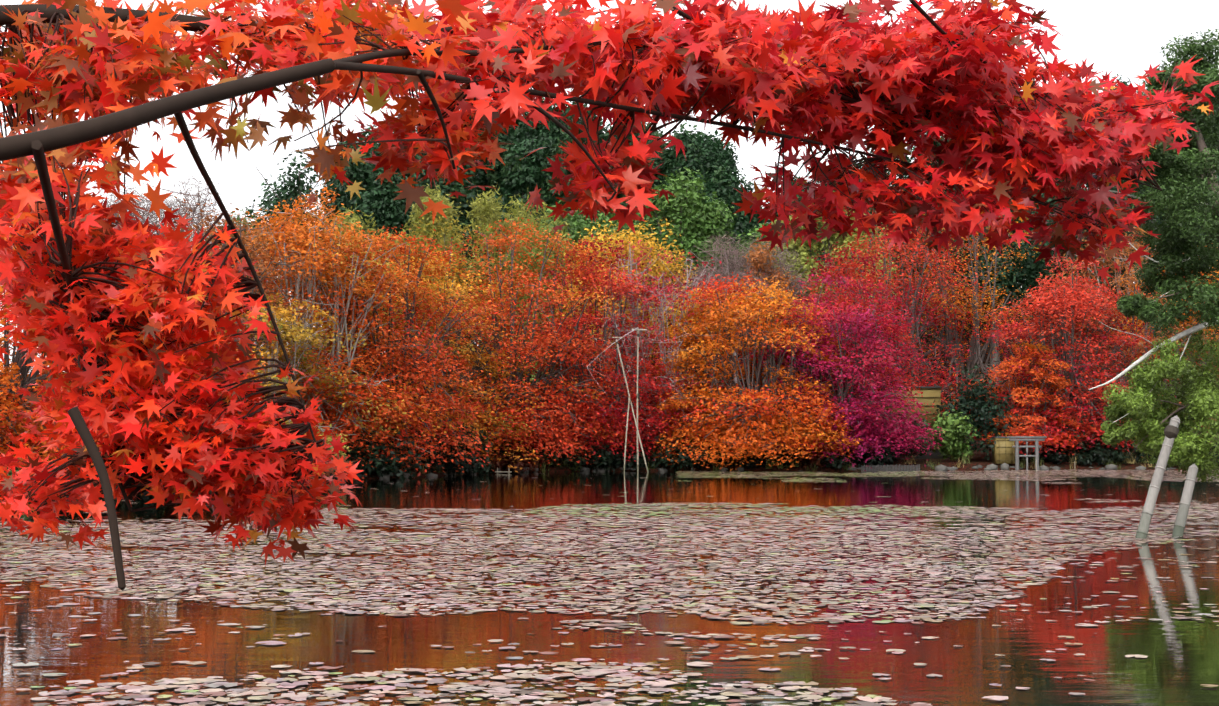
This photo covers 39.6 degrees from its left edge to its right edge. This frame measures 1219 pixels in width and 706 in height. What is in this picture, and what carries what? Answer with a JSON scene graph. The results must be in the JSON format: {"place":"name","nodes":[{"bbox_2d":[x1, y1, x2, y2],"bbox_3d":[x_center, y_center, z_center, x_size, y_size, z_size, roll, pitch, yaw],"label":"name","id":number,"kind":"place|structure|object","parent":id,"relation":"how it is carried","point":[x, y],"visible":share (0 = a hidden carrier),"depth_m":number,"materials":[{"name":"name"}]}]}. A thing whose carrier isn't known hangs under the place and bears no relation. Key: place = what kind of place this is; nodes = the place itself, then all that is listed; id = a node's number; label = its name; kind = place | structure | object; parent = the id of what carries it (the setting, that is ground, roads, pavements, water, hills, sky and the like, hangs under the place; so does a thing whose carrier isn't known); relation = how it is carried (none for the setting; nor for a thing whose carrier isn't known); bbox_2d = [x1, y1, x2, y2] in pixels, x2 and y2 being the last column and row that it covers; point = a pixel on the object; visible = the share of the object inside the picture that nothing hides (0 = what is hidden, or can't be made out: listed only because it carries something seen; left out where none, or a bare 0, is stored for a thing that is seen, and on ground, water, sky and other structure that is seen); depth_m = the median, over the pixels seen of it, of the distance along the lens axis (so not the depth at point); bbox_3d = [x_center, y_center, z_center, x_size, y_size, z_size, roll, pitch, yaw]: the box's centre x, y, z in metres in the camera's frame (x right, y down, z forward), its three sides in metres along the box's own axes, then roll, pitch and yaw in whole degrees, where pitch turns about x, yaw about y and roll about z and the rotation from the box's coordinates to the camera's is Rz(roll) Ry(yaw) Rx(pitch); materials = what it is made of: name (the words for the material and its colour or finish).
{"place":"outdoors","nodes":[
{"label":"outdoors","id":0,"kind":"place"},
{"bbox_2d":[0,470,1218,705],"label":"pond water","id":1,"kind":"structure","parent":0,"point":[1178,664],"depth_m":18.81,"materials":[{"name":"brown liquid"}]},
{"bbox_2d":[0,469,1218,705],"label":"lily pads","id":2,"kind":"object","parent":1,"relation":"on","point":[456,577],"visible":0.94,"depth_m":23.35,"materials":[{"name":"plant"}]},
{"bbox_2d":[32,452,1218,492],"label":"shore grass tufts","id":3,"kind":"object","parent":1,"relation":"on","point":[1128,460],"visible":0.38,"depth_m":82.05,"materials":[{"name":"green plant"}]},
{"bbox_2d":[1135,415,1197,538],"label":"wooden posts","id":4,"kind":"object","parent":1,"relation":"in","point":[1171,431],"visible":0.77,"depth_m":31.58,"materials":[{"name":"grey wood"}]},
{"bbox_2d":[0,0,1218,373],"label":"sky","id":5,"kind":"structure","parent":0,"point":[1121,37],"materials":[{"name":"white"}]},
{"bbox_2d":[1,288,1218,495],"bbox_3d":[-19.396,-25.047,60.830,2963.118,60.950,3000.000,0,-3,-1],"label":"ground","id":6,"kind":"structure","parent":0,"point":[977,458],"depth_m":85.27,"materials":[{"name":"brown soil"}]},
{"bbox_2d":[0,0,1218,590],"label":"maple","id":7,"kind":"object","parent":6,"relation":"on","point":[994,170],"depth_m":3.05,"materials":[{"name":"red plant"}]},
{"bbox_2d":[0,173,1218,478],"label":"autumn foliage","id":8,"kind":"object","parent":6,"relation":"on","point":[530,239],"visible":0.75,"depth_m":82.64,"materials":[{"name":"orange plant"}]},
{"bbox_2d":[0,118,1218,461],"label":"tree branches","id":9,"kind":"object","parent":6,"relation":"on","point":[978,356],"visible":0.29,"depth_m":83.72,"materials":[{"name":"brown plant"}]},
{"bbox_2d":[0,74,1218,500],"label":"background trees","id":10,"kind":"object","parent":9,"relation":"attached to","point":[706,174],"visible":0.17,"depth_m":114.06,"materials":[{"name":"green plant"}]},
{"bbox_2d":[61,463,1175,491],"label":"shore stones","id":11,"kind":"object","parent":6,"relation":"on","point":[1004,466],"visible":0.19,"depth_m":81.72,"materials":[{"name":"grey stone"}]},
{"bbox_2d":[612,329,648,472],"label":"wooden poles","id":12,"kind":"object","parent":6,"relation":"on","point":[629,398],"visible":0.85,"depth_m":79.56,"materials":[{"name":"grey wood"}]},
{"bbox_2d":[495,460,1074,473],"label":"shore stakes and perches","id":13,"kind":"object","parent":6,"relation":"on","point":[881,468],"visible":0.35,"depth_m":81.27,"materials":[{"name":"brown wood"}]},
{"bbox_2d":[883,387,1014,463],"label":"bamboo fence","id":14,"kind":"object","parent":6,"relation":"on","point":[1003,451],"visible":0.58,"depth_m":90.19,"materials":[{"name":"beige wood"}]},
{"bbox_2d":[1007,436,1046,469],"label":"torii gate","id":15,"kind":"structure","parent":6,"relation":"on","point":[1017,447],"depth_m":83.52,"materials":[{"name":"grey wood"}]},
{"bbox_2d":[1089,79,1218,448],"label":"tree branches","id":16,"kind":"object","parent":6,"relation":"on","point":[1201,144],"visible":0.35,"depth_m":33.10,"materials":[{"name":"grey plant"}]},
{"bbox_2d":[1100,27,1218,482],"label":"evergreen tree","id":17,"kind":"object","parent":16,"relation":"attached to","point":[1191,447],"visible":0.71,"depth_m":32.82,"materials":[{"name":"green plant"}]}
]}

